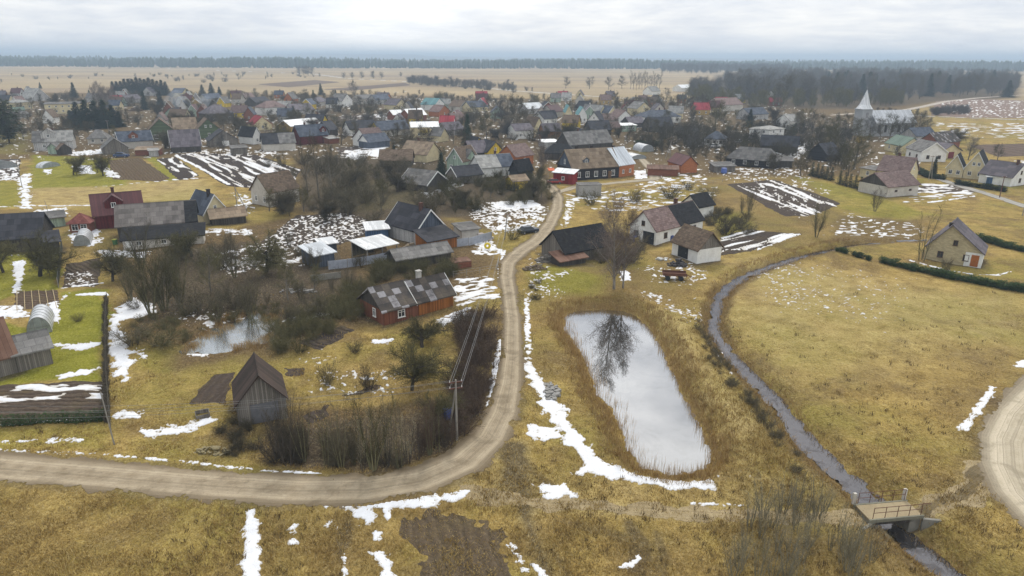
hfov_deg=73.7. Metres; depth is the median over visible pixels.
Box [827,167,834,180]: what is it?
conifer
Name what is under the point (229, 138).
grey gable barn
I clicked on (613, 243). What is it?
birch
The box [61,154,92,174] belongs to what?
apple tree
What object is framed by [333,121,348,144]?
garden tree
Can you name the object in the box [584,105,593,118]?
village house
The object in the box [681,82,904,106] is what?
woods
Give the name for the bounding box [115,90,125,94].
village house
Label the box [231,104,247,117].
village house
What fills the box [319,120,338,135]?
slate cottage
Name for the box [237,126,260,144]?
black roof house
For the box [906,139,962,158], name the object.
bungalow
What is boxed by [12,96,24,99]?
village house
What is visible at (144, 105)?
spruce
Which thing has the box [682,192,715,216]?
outbuilding
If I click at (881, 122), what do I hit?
park tree
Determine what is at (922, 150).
halfhip house
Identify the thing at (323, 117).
village house
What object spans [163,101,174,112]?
village house
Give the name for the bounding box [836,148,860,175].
garden tree
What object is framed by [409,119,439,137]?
balcony house
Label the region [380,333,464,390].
apple tree
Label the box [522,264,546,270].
brush pile
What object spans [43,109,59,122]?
village house
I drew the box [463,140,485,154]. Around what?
dark house
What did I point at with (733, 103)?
rosy barn
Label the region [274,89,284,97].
village house
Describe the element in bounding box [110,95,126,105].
village house
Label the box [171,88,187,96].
belt end house
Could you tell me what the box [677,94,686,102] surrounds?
village house
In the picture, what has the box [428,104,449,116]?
orange house
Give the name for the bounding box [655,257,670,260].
white appliance heap
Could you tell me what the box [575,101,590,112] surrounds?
white dark house
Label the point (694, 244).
timber barn
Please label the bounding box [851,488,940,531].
footbridge
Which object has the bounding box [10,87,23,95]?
village house
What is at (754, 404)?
undergrowth
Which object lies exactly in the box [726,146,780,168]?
log cottage
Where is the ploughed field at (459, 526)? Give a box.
[399,508,513,575]
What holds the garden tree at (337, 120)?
on the ground at (64, 186)
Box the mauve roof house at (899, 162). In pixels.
[859,153,919,178]
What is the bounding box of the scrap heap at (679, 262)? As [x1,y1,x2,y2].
[667,258,686,266]
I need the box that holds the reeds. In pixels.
[552,303,728,479]
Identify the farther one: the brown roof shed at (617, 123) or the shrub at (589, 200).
the brown roof shed at (617, 123)
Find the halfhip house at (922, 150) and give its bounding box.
[905,139,948,161]
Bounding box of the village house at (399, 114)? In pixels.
[392,113,404,119]
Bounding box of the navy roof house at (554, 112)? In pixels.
[541,110,557,117]
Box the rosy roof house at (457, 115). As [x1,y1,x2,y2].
[447,112,464,124]
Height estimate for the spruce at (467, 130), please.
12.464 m
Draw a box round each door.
[250,401,279,423]
[643,231,653,244]
[677,245,687,258]
[948,152,953,157]
[969,255,979,266]
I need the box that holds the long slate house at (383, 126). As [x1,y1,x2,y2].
[370,120,409,134]
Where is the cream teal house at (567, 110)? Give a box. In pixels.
[563,104,571,114]
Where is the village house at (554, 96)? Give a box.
[550,92,560,101]
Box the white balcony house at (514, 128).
[507,123,533,138]
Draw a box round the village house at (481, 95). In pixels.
[475,92,487,101]
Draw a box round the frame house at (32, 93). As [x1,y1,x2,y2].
[21,88,49,100]
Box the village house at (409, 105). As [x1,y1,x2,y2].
[401,101,413,110]
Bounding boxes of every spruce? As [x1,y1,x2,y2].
[68,101,83,127]
[69,82,79,97]
[74,99,100,129]
[88,101,107,128]
[93,99,118,128]
[107,105,121,126]
[113,81,119,94]
[114,111,127,126]
[119,79,127,90]
[124,79,131,92]
[129,79,135,93]
[131,77,141,93]
[135,78,143,95]
[139,91,151,109]
[141,79,146,90]
[144,77,151,88]
[149,79,155,90]
[154,80,160,93]
[156,91,163,105]
[158,80,165,95]
[162,81,170,95]
[198,84,205,93]
[207,83,214,93]
[317,83,323,94]
[435,152,446,175]
[461,114,472,142]
[743,109,754,126]
[931,156,937,173]
[999,80,1014,96]
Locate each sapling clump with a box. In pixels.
[260,383,305,465]
[260,402,287,458]
[276,401,317,462]
[314,407,331,466]
[322,397,358,467]
[336,384,405,470]
[337,424,359,464]
[355,407,368,471]
[362,380,395,466]
[385,400,405,469]
[395,404,418,463]
[406,408,422,459]
[411,386,442,455]
[428,396,443,451]
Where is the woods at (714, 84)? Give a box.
[685,75,725,97]
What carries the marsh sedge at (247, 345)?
on the ground at (64, 186)
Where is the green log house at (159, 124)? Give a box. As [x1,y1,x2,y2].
[148,117,173,140]
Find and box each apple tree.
[0,238,24,272]
[16,227,87,276]
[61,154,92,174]
[87,148,113,175]
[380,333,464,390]
[398,315,458,347]
[411,388,467,429]
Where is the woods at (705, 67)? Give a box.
[660,61,789,73]
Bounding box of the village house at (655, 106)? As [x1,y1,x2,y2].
[651,103,663,109]
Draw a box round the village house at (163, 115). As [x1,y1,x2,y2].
[154,112,168,123]
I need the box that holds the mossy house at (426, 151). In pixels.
[402,138,441,162]
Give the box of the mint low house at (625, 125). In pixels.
[620,123,636,131]
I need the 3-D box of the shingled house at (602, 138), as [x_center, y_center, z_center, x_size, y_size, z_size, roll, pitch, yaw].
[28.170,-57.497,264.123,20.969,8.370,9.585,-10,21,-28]
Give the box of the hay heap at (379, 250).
[366,247,387,255]
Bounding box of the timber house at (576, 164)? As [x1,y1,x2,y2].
[551,145,635,184]
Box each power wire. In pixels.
[450,216,504,379]
[452,229,501,380]
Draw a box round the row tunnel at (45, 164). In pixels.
[36,161,59,167]
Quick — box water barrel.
[442,407,451,428]
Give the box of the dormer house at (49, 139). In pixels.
[31,128,76,153]
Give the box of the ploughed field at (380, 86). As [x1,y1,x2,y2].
[324,83,408,90]
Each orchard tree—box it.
[263,187,274,210]
[266,189,302,215]
[292,187,311,211]
[312,197,342,221]
[334,164,372,189]
[343,157,357,171]
[355,161,371,184]
[358,182,373,205]
[366,164,381,184]
[373,177,389,202]
[374,159,396,174]
[385,170,409,191]
[403,175,413,194]
[425,187,439,209]
[438,146,446,159]
[444,182,463,206]
[447,186,473,204]
[473,189,483,202]
[484,176,498,196]
[518,177,542,197]
[521,179,535,203]
[539,178,550,199]
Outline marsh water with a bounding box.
[179,313,278,353]
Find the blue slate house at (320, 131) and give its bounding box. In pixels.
[292,122,328,144]
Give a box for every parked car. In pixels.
[113,152,129,157]
[517,225,538,234]
[547,178,562,183]
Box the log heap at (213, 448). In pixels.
[194,445,230,455]
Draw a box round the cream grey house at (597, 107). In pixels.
[590,104,604,113]
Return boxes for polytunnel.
[73,228,93,245]
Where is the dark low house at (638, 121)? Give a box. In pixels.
[621,116,643,127]
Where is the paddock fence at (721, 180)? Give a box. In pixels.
[645,171,789,190]
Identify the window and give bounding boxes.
[71,224,78,230]
[372,307,375,317]
[398,309,405,318]
[937,251,943,257]
[952,240,958,245]
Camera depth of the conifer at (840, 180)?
192.94 m
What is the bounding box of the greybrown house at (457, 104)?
[448,100,465,110]
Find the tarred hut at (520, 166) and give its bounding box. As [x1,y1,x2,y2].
[508,158,533,177]
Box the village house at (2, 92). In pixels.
[0,89,6,94]
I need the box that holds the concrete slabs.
[311,272,340,280]
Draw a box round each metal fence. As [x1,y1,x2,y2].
[328,253,386,269]
[457,231,491,246]
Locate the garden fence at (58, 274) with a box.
[56,240,62,287]
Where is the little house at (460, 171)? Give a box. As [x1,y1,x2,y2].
[445,164,484,183]
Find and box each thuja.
[0,414,5,426]
[3,415,11,426]
[7,414,16,426]
[14,413,22,425]
[19,414,28,424]
[24,412,35,424]
[29,413,41,424]
[37,413,44,423]
[41,410,51,423]
[47,411,56,422]
[53,413,62,422]
[57,410,68,422]
[65,411,72,423]
[70,413,78,422]
[74,409,83,423]
[80,410,91,421]
[86,410,95,422]
[89,408,101,422]
[98,409,104,421]
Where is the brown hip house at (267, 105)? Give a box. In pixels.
[255,101,284,114]
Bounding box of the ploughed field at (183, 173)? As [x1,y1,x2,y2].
[156,157,198,179]
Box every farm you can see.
[243,92,254,100]
[672,84,689,91]
[736,107,768,119]
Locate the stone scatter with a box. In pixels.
[279,288,316,293]
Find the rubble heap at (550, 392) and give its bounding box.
[543,382,560,400]
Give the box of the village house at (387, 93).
[377,91,390,97]
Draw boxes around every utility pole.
[100,392,114,444]
[232,184,246,210]
[449,379,462,440]
[504,213,510,239]
[928,156,935,179]
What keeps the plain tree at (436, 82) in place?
on the ground at (64, 186)
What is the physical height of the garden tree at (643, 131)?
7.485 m
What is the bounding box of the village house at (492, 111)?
[490,105,502,118]
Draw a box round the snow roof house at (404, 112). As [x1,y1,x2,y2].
[401,108,426,120]
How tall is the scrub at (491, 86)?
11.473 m
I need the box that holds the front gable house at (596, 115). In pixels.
[588,110,603,119]
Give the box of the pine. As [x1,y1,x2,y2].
[0,99,26,142]
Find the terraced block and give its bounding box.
[44,101,87,113]
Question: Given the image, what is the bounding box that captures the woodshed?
[207,205,247,225]
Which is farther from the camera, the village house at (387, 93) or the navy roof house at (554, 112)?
the village house at (387, 93)
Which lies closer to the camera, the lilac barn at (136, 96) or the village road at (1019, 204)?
the village road at (1019, 204)
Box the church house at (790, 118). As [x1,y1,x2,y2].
[776,114,799,128]
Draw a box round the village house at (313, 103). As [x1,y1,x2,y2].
[303,98,316,108]
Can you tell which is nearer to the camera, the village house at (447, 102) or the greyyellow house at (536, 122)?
the greyyellow house at (536, 122)
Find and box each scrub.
[0,71,320,82]
[402,90,552,105]
[406,75,532,92]
[929,104,970,115]
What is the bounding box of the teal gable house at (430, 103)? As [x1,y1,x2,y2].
[420,98,444,109]
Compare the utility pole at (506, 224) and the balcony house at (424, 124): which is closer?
the utility pole at (506, 224)
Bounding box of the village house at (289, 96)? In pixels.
[283,92,298,102]
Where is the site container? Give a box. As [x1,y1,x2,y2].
[576,182,601,195]
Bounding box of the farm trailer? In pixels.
[662,270,693,280]
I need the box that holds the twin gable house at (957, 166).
[945,149,988,178]
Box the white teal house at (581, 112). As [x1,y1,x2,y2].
[575,106,586,122]
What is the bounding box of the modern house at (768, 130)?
[748,125,785,140]
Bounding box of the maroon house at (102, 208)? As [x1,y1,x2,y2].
[88,187,142,228]
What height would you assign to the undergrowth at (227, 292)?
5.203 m
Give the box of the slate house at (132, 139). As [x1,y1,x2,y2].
[115,130,153,148]
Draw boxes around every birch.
[87,84,100,105]
[89,81,105,96]
[96,86,108,101]
[101,86,113,101]
[106,85,119,99]
[530,134,551,166]
[585,189,641,288]
[603,205,648,287]
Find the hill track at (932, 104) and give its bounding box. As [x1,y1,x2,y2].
[833,95,1017,114]
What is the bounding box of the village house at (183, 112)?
[167,107,189,118]
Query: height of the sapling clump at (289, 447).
7.775 m
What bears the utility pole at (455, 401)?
on the ground at (64, 186)
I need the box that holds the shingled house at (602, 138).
[555,128,613,148]
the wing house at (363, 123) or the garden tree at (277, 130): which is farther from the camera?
the wing house at (363, 123)
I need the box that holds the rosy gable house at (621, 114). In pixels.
[612,109,630,122]
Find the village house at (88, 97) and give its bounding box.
[85,93,99,101]
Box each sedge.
[178,307,288,352]
[543,294,741,485]
[696,237,987,575]
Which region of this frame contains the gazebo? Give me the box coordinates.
[66,213,95,232]
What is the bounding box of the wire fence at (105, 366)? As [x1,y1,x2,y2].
[104,293,111,429]
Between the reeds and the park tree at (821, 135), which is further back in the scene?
the park tree at (821, 135)
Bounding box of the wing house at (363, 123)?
[342,119,373,135]
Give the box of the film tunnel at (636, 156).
[629,152,645,158]
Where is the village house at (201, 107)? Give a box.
[196,104,206,116]
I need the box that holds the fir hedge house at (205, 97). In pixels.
[199,93,221,101]
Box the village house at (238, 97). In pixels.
[231,92,244,102]
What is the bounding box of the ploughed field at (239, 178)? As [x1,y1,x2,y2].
[175,153,300,187]
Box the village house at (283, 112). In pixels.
[277,106,292,121]
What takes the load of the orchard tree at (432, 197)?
on the ground at (64, 186)
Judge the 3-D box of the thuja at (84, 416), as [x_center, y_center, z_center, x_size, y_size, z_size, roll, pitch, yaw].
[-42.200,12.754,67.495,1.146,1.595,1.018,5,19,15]
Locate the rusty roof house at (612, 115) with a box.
[602,113,618,121]
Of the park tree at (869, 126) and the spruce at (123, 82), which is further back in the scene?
the spruce at (123, 82)
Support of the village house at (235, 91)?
on the ground at (64, 186)
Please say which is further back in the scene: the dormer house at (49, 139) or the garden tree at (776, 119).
the garden tree at (776, 119)
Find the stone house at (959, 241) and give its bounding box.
[924,217,987,267]
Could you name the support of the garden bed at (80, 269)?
on the ground at (64, 186)
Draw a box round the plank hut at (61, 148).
[55,142,71,154]
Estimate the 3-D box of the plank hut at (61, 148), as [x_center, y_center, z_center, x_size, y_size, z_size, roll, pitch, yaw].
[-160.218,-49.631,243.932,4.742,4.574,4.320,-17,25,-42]
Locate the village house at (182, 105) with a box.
[179,100,189,108]
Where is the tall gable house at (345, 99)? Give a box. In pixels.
[332,93,352,106]
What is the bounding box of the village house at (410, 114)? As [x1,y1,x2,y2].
[408,108,422,120]
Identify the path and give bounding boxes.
[457,465,983,540]
[915,460,990,532]
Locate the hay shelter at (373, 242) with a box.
[349,234,398,256]
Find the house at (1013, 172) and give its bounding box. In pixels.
[978,159,1023,186]
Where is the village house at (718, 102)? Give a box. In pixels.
[706,100,721,112]
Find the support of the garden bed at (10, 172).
on the ground at (64, 186)
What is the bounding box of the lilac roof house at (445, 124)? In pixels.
[439,121,462,135]
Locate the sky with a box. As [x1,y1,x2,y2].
[0,0,1023,58]
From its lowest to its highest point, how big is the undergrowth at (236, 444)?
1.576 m
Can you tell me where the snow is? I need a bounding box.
[0,91,1023,575]
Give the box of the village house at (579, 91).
[575,89,583,98]
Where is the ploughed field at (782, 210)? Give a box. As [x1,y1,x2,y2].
[727,180,839,215]
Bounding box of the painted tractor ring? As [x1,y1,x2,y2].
[484,242,490,248]
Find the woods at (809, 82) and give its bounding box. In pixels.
[721,65,1022,105]
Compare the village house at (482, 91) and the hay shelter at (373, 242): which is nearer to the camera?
the hay shelter at (373, 242)
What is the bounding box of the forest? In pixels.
[0,54,1023,71]
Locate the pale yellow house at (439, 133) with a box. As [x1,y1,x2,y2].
[430,127,448,141]
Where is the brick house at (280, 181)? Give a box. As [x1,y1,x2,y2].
[248,170,300,206]
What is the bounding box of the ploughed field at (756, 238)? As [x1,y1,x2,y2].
[720,230,801,255]
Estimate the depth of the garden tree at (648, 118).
308.37 m
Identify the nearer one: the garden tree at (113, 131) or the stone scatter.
the stone scatter
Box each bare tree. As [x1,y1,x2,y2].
[84,241,143,281]
[108,260,139,299]
[120,218,152,269]
[161,230,203,257]
[164,245,186,276]
[189,247,227,291]
[208,289,224,322]
[213,235,242,277]
[231,271,263,318]
[232,229,296,277]
[271,259,303,299]
[296,140,312,195]
[304,131,325,197]
[307,263,324,290]
[322,141,335,187]
[344,80,358,93]
[473,111,497,138]
[503,93,530,122]
[563,76,570,85]
[586,77,594,88]
[605,75,613,89]
[616,75,627,84]
[693,116,705,129]
[697,95,733,127]
[722,120,732,136]
[740,197,745,211]
[745,182,759,212]
[812,203,828,237]
[837,140,852,165]
[845,132,877,169]
[871,187,888,211]
[910,205,942,260]
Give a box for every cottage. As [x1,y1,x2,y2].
[86,129,110,143]
[190,189,225,223]
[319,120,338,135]
[356,269,456,325]
[498,143,534,163]
[643,86,660,94]
[704,131,726,144]
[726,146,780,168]
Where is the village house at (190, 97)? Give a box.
[182,94,194,100]
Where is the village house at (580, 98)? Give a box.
[575,95,583,103]
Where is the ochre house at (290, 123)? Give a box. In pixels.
[278,118,319,131]
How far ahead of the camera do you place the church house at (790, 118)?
342.48 m
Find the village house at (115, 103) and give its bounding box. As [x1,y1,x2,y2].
[108,98,123,109]
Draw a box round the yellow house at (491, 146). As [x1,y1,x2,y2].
[483,139,501,153]
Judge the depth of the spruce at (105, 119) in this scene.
328.70 m
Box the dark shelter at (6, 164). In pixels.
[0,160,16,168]
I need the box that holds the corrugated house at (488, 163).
[468,150,512,176]
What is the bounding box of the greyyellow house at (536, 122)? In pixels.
[525,116,541,132]
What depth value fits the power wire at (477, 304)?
84.38 m
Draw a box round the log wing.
[171,117,196,129]
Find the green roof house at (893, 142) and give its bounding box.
[884,134,916,153]
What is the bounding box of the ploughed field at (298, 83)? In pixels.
[259,80,336,86]
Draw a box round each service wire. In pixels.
[1,387,444,418]
[44,387,454,412]
[56,381,444,411]
[125,381,454,405]
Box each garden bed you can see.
[0,159,20,179]
[0,381,103,425]
[14,290,59,309]
[63,258,101,287]
[109,158,168,181]
[189,372,234,403]
[262,212,366,247]
[284,368,304,376]
[301,326,353,349]
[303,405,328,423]
[331,113,386,123]
[337,146,371,156]
[342,385,380,395]
[918,185,974,192]
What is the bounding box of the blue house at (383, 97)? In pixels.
[367,94,389,103]
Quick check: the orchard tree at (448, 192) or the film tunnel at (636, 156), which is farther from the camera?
the film tunnel at (636, 156)
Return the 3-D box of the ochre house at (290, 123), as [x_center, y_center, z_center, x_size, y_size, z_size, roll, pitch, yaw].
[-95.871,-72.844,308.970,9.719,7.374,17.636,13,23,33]
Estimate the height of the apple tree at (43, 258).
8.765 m
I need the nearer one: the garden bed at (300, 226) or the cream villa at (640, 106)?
the garden bed at (300, 226)
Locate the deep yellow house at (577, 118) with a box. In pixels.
[561,115,581,128]
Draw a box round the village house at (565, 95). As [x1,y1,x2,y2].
[561,91,571,100]
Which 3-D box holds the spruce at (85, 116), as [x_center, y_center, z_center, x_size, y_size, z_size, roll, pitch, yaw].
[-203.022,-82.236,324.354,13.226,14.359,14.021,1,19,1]
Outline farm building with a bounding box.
[114,199,205,249]
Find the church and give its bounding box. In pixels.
[852,88,914,136]
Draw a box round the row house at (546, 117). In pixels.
[534,111,556,122]
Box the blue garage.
[986,175,996,183]
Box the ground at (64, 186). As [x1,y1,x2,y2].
[0,58,1023,575]
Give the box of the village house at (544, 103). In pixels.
[541,101,550,105]
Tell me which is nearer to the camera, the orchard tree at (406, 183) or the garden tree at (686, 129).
the orchard tree at (406, 183)
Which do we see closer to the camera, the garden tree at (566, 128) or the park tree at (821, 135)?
the park tree at (821, 135)
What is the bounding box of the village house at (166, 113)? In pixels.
[164,107,179,115]
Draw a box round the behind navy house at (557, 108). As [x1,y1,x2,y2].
[544,104,562,116]
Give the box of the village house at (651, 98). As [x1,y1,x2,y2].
[648,95,658,105]
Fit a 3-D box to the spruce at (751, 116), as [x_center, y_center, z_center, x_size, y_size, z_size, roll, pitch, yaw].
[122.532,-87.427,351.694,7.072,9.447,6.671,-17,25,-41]
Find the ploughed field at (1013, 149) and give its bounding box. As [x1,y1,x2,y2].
[976,143,1023,156]
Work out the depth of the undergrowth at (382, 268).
111.64 m
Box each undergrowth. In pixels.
[0,88,672,151]
[68,300,281,342]
[100,226,369,330]
[210,415,256,456]
[242,409,314,466]
[258,275,379,354]
[260,151,448,215]
[314,426,373,468]
[360,253,462,282]
[364,442,412,468]
[402,408,465,456]
[432,163,555,212]
[433,297,506,441]
[528,263,542,299]
[589,222,641,265]
[635,116,859,172]
[694,318,806,474]
[704,206,758,234]
[717,466,895,575]
[876,107,926,118]
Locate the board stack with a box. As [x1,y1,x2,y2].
[534,254,550,262]
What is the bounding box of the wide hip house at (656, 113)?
[634,107,681,122]
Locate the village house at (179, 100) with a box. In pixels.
[175,96,190,106]
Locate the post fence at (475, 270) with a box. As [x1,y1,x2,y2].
[453,258,498,276]
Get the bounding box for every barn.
[0,211,54,251]
[0,316,53,377]
[100,136,128,154]
[122,94,140,102]
[167,129,201,152]
[205,128,238,146]
[231,352,287,426]
[244,96,269,106]
[259,132,296,150]
[378,149,414,165]
[401,168,447,191]
[539,223,610,266]
[641,117,674,131]
[667,152,698,172]
[670,223,724,263]
[709,97,743,110]
[760,134,799,152]
[808,142,838,160]
[857,170,921,196]
[921,130,960,146]
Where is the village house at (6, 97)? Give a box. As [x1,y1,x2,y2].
[0,93,11,104]
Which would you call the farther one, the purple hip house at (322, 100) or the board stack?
the purple hip house at (322, 100)
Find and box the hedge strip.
[100,295,111,422]
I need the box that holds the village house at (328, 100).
[326,96,338,107]
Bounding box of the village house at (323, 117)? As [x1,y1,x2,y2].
[305,112,327,120]
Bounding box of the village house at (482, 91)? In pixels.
[475,90,487,97]
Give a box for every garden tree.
[2,109,21,126]
[15,123,27,139]
[26,96,36,107]
[27,121,36,132]
[33,109,46,123]
[45,93,59,101]
[45,119,61,129]
[73,123,81,139]
[108,125,121,137]
[147,100,166,114]
[154,127,180,148]
[165,111,189,121]
[183,99,193,108]
[202,99,216,106]
[214,112,231,130]
[214,133,226,150]
[223,109,238,126]
[228,125,237,136]
[231,113,249,131]
[271,121,292,132]
[282,108,304,119]
[300,102,311,113]
[302,117,322,123]
[313,106,333,117]
[332,103,343,112]
[333,115,340,126]
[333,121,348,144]
[340,109,349,120]
[349,119,359,134]
[353,96,362,109]
[359,110,374,119]
[364,106,375,115]
[369,99,377,109]
[390,128,422,148]
[400,120,410,138]
[411,109,424,120]
[420,127,436,141]
[433,93,443,97]
[446,124,461,143]
[459,132,469,144]
[469,102,477,111]
[484,94,491,105]
[486,128,502,139]
[494,119,512,136]
[495,106,511,120]
[496,137,505,147]
[498,99,505,109]
[536,129,553,138]
[549,124,559,138]
[557,124,577,132]
[604,112,611,121]
[610,126,625,137]
[627,124,636,139]
[637,128,647,140]
[643,114,656,132]
[661,108,674,119]
[661,121,671,139]
[670,118,683,130]
[678,121,692,138]
[679,120,692,137]
[687,110,697,121]
[688,105,698,122]
[709,109,719,118]
[717,130,738,154]
[718,112,728,126]
[740,128,762,146]
[768,107,783,120]
[769,116,782,126]
[790,151,808,175]
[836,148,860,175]
[894,144,902,155]
[949,127,971,141]
[965,137,982,159]
[993,143,1004,159]
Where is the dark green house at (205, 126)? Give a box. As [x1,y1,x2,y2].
[195,117,218,138]
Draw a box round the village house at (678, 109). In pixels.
[669,104,683,118]
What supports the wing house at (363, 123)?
on the ground at (64, 186)
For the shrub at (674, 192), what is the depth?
172.74 m
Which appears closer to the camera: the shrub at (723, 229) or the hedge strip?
the hedge strip
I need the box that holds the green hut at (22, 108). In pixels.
[11,107,25,110]
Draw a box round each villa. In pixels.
[5,99,33,108]
[627,101,650,114]
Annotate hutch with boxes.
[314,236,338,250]
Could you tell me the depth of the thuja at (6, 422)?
66.53 m
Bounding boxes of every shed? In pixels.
[8,111,29,117]
[39,229,60,251]
[44,209,66,226]
[147,148,158,156]
[228,144,248,154]
[298,241,336,267]
[323,135,338,143]
[358,132,389,148]
[362,220,389,237]
[384,240,453,268]
[386,109,401,119]
[450,257,471,267]
[451,221,481,238]
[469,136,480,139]
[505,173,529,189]
[538,123,561,135]
[538,139,556,147]
[543,143,573,159]
[610,121,620,131]
[708,161,736,171]
[779,156,793,167]
[899,127,934,138]
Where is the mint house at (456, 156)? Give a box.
[445,144,476,169]
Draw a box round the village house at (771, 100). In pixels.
[767,97,782,105]
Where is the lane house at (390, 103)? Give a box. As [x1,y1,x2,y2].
[383,98,405,109]
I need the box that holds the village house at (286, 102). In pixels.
[277,99,290,105]
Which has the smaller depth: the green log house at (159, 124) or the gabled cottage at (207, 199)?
the gabled cottage at (207, 199)
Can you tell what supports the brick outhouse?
on the ground at (64, 186)
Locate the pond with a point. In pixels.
(627, 356)
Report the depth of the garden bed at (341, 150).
260.56 m
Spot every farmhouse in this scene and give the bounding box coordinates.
[384,201,459,247]
[629,198,704,244]
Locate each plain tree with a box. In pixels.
[433,76,440,85]
[447,75,454,86]
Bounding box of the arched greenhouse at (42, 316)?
[27,304,54,331]
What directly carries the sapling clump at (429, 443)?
on the ground at (64, 186)
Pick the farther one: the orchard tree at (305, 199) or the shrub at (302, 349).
the orchard tree at (305, 199)
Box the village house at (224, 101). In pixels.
[216,96,231,106]
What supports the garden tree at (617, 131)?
on the ground at (64, 186)
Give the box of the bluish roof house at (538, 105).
[518,102,543,113]
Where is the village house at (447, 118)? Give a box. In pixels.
[439,113,455,122]
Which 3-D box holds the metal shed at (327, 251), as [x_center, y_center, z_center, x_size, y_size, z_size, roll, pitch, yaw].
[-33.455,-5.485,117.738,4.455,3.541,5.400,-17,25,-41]
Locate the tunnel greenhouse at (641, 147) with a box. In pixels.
[633,143,653,151]
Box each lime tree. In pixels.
[607,91,618,104]
[612,95,620,108]
[619,97,626,109]
[653,93,663,105]
[670,93,682,105]
[688,95,701,110]
[696,93,706,101]
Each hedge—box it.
[633,139,660,145]
[834,247,849,253]
[850,250,872,260]
[878,255,1023,292]
[918,167,945,179]
[954,178,1007,191]
[975,232,1023,251]
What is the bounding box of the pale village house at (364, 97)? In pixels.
[352,94,371,103]
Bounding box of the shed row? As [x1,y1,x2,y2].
[133,146,162,155]
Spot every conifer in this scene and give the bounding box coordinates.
[808,162,814,175]
[813,163,819,176]
[817,165,825,177]
[823,166,829,179]
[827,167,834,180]
[836,171,843,184]
[841,172,847,185]
[846,174,853,186]
[851,175,858,187]
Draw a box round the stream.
[707,240,965,575]
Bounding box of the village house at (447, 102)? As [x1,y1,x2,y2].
[441,97,450,107]
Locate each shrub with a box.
[102,318,154,346]
[130,322,191,349]
[203,250,240,269]
[283,332,315,354]
[315,358,341,384]
[342,339,363,354]
[353,363,381,390]
[355,208,386,221]
[449,310,478,328]
[504,225,522,239]
[577,190,601,204]
[616,241,648,264]
[621,190,647,203]
[631,229,650,251]
[655,182,684,198]
[680,180,696,189]
[691,185,718,198]
[707,216,745,235]
[731,214,755,229]
[940,257,953,269]
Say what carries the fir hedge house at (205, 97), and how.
on the ground at (64, 186)
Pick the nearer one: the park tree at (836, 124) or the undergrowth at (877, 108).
the park tree at (836, 124)
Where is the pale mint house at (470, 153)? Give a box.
[454,146,474,162]
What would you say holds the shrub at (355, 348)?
on the ground at (64, 186)
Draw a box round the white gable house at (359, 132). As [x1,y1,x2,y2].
[352,127,381,145]
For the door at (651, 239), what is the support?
in the white farmhouse at (661, 224)
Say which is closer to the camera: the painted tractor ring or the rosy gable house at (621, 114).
the painted tractor ring
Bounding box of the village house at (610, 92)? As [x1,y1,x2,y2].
[605,90,614,99]
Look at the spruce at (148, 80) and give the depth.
591.94 m
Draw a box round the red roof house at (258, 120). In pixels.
[248,115,271,129]
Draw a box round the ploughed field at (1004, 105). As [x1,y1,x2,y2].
[931,99,1023,117]
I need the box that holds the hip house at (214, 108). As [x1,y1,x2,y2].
[198,104,233,120]
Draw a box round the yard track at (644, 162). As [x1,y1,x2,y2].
[556,151,661,192]
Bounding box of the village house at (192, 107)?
[188,104,197,116]
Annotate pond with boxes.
[564,309,711,474]
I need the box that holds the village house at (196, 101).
[192,98,201,104]
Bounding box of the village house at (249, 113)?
[243,106,256,120]
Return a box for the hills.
[0,52,1023,62]
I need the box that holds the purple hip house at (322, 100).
[313,97,325,105]
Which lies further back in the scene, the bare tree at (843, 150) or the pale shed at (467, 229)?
the bare tree at (843, 150)
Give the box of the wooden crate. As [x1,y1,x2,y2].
[195,408,209,419]
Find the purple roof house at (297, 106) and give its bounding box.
[285,103,314,114]
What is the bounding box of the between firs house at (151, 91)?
[143,87,156,95]
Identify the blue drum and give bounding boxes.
[721,168,726,173]
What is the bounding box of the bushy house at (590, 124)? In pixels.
[583,120,611,134]
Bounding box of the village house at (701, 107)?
[691,101,710,114]
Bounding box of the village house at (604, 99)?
[599,93,611,104]
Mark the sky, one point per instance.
(812, 29)
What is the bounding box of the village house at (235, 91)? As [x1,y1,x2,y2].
[230,89,241,99]
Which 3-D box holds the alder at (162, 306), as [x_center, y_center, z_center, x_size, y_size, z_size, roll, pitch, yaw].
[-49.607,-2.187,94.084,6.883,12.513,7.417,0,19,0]
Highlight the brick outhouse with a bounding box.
[647,164,678,175]
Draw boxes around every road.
[0,174,564,508]
[167,68,667,100]
[913,114,1020,119]
[920,174,1023,207]
[977,375,1023,527]
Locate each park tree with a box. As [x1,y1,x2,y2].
[792,109,808,128]
[794,107,816,127]
[796,120,817,146]
[804,109,822,135]
[806,123,826,143]
[814,111,833,131]
[820,116,843,140]
[824,125,844,143]
[829,110,850,136]
[844,112,859,137]
[851,118,866,141]
[862,113,879,136]
[871,118,887,139]
[883,112,903,138]
[893,116,912,133]
[903,113,919,130]
[908,110,931,126]
[924,116,933,126]
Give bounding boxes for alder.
[117,228,179,311]
[118,236,165,314]
[160,248,192,307]
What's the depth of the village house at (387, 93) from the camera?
534.85 m
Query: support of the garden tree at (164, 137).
on the ground at (64, 186)

